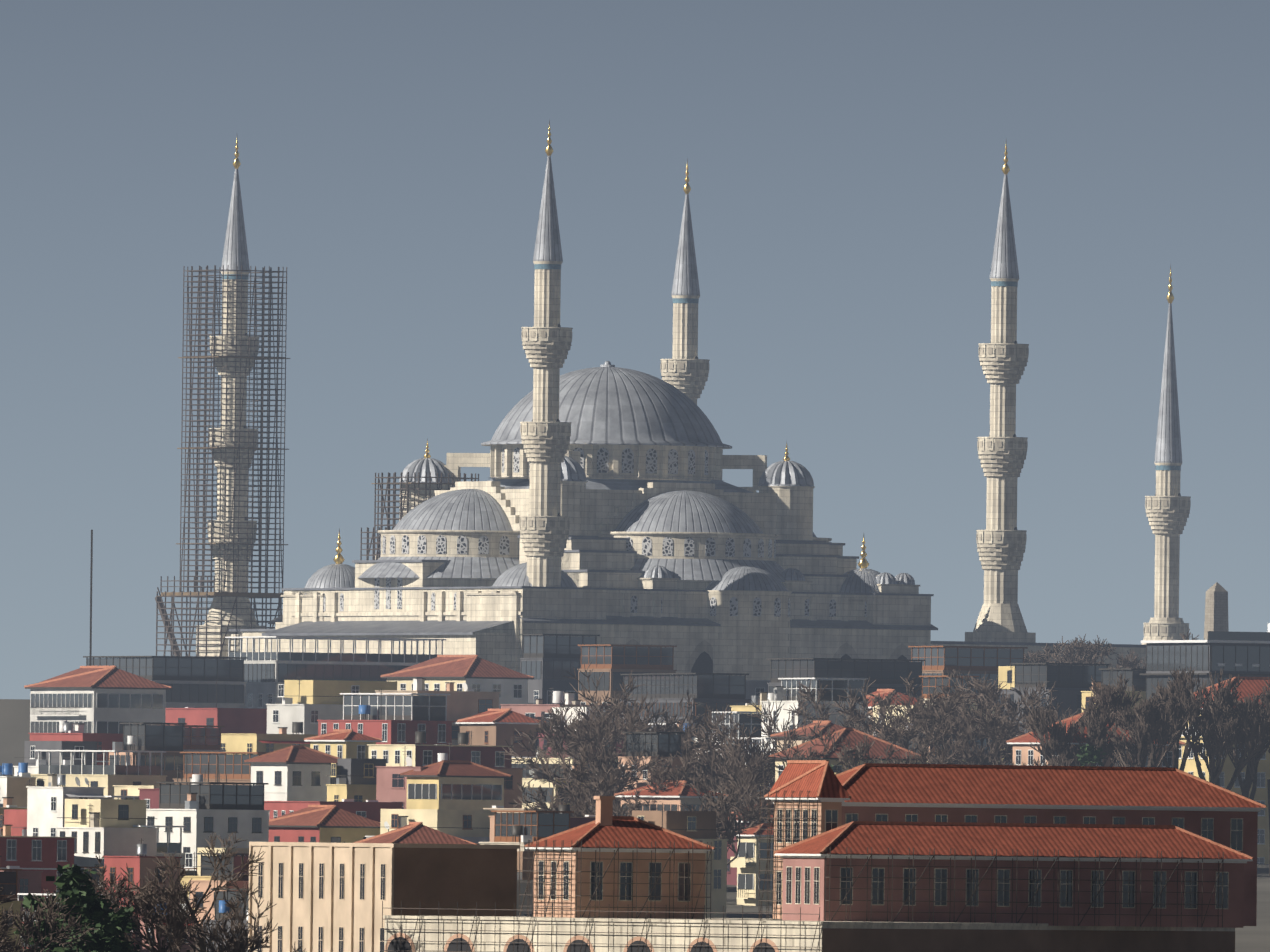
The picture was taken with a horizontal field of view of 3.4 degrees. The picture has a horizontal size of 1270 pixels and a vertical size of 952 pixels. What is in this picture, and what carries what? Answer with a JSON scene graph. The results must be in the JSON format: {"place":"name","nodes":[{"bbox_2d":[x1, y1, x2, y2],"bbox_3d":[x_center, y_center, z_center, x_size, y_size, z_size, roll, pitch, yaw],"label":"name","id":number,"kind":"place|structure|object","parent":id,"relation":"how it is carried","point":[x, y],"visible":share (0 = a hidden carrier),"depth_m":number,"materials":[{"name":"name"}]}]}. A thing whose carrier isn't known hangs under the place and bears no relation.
{"place":"outdoors","nodes":[
{"label":"outdoors","id":0,"kind":"place"},
{"bbox_2d":[0,699,1269,951],"bbox_3d":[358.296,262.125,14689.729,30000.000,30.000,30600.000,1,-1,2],"label":"terrain","id":1,"kind":"structure","parent":0,"point":[14,725],"depth_m":2258.89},
{"bbox_2d":[196,141,264,656],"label":"minaret","id":2,"kind":"object","parent":1,"relation":"on","point":[235,253],"visible":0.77,"depth_m":2622.00,"materials":[{"name":"stone"}]},
{"bbox_2d":[155,265,478,656],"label":"scaffolding","id":3,"kind":"object","parent":1,"relation":"on","point":[169,630],"visible":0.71,"depth_m":2620.57,"materials":[{"name":"grey metal"}]},
{"bbox_2d":[519,120,578,636],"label":"minaret","id":4,"kind":"object","parent":1,"relation":"on","point":[544,527],"visible":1,"depth_m":2558.91,"materials":[{"name":"stone"}]},
{"bbox_2d":[0,623,1269,951],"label":"hillside houses","id":5,"kind":"structure","parent":1,"relation":"on","point":[138,765],"depth_m":2350.89,"materials":[{"name":"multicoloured paint"}]},
{"bbox_2d":[89,530,92,665],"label":"mast","id":6,"kind":"object","parent":5,"relation":"on","point":[91,567],"visible":0.31,"depth_m":2449.14,"materials":[{"name":"grey metal"}]},
{"bbox_2d":[0,629,1269,951],"bbox_3d":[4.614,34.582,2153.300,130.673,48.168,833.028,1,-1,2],"label":"trees","id":7,"kind":"object","parent":1,"relation":"on","point":[82,919],"visible":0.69,"depth_m":2289.97,"materials":[{"name":"brown plant"}]},
{"bbox_2d":[660,159,709,404],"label":"minaret","id":8,"kind":"object","parent":1,"relation":"on","point":[685,370],"visible":0.33,"depth_m":2655.90,"materials":[{"name":"stone"}]},
{"bbox_2d":[228,361,1146,679],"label":"mosque","id":9,"kind":"structure","parent":1,"relation":"on","point":[686,551],"depth_m":2579.32,"materials":[{"name":"stone"}]},
{"bbox_2d":[248,760,1266,951],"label":"buildings","id":10,"kind":"structure","parent":1,"relation":"on","point":[328,897],"depth_m":1800.26,"materials":[{"name":"red paint"}]},
{"bbox_2d":[382,790,1223,951],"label":"foreground scaffolding","id":11,"kind":"object","parent":1,"relation":"on","point":[545,910],"visible":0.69,"depth_m":1795.17,"materials":[{"name":"metal"}]},
{"bbox_2d":[965,144,1035,645],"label":"minaret","id":12,"kind":"object","parent":1,"relation":"on","point":[1001,539],"visible":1,"depth_m":2592.17,"materials":[{"name":"stone"}]},
{"bbox_2d":[1141,266,1190,644],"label":"minaret","id":13,"kind":"object","parent":1,"relation":"on","point":[1167,506],"visible":0.69,"depth_m":2722.73,"materials":[{"name":"stone"}]},
{"bbox_2d":[1204,582,1228,639],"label":"obelisk","id":14,"kind":"object","parent":1,"relation":"on","point":[1216,608],"visible":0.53,"depth_m":2765.87,"materials":[{"name":"beige stone"}]},
{"bbox_2d":[0,0,1269,698],"label":"sky","id":15,"kind":"structure","parent":0,"point":[845,158],"materials":[{"name":"blue"}]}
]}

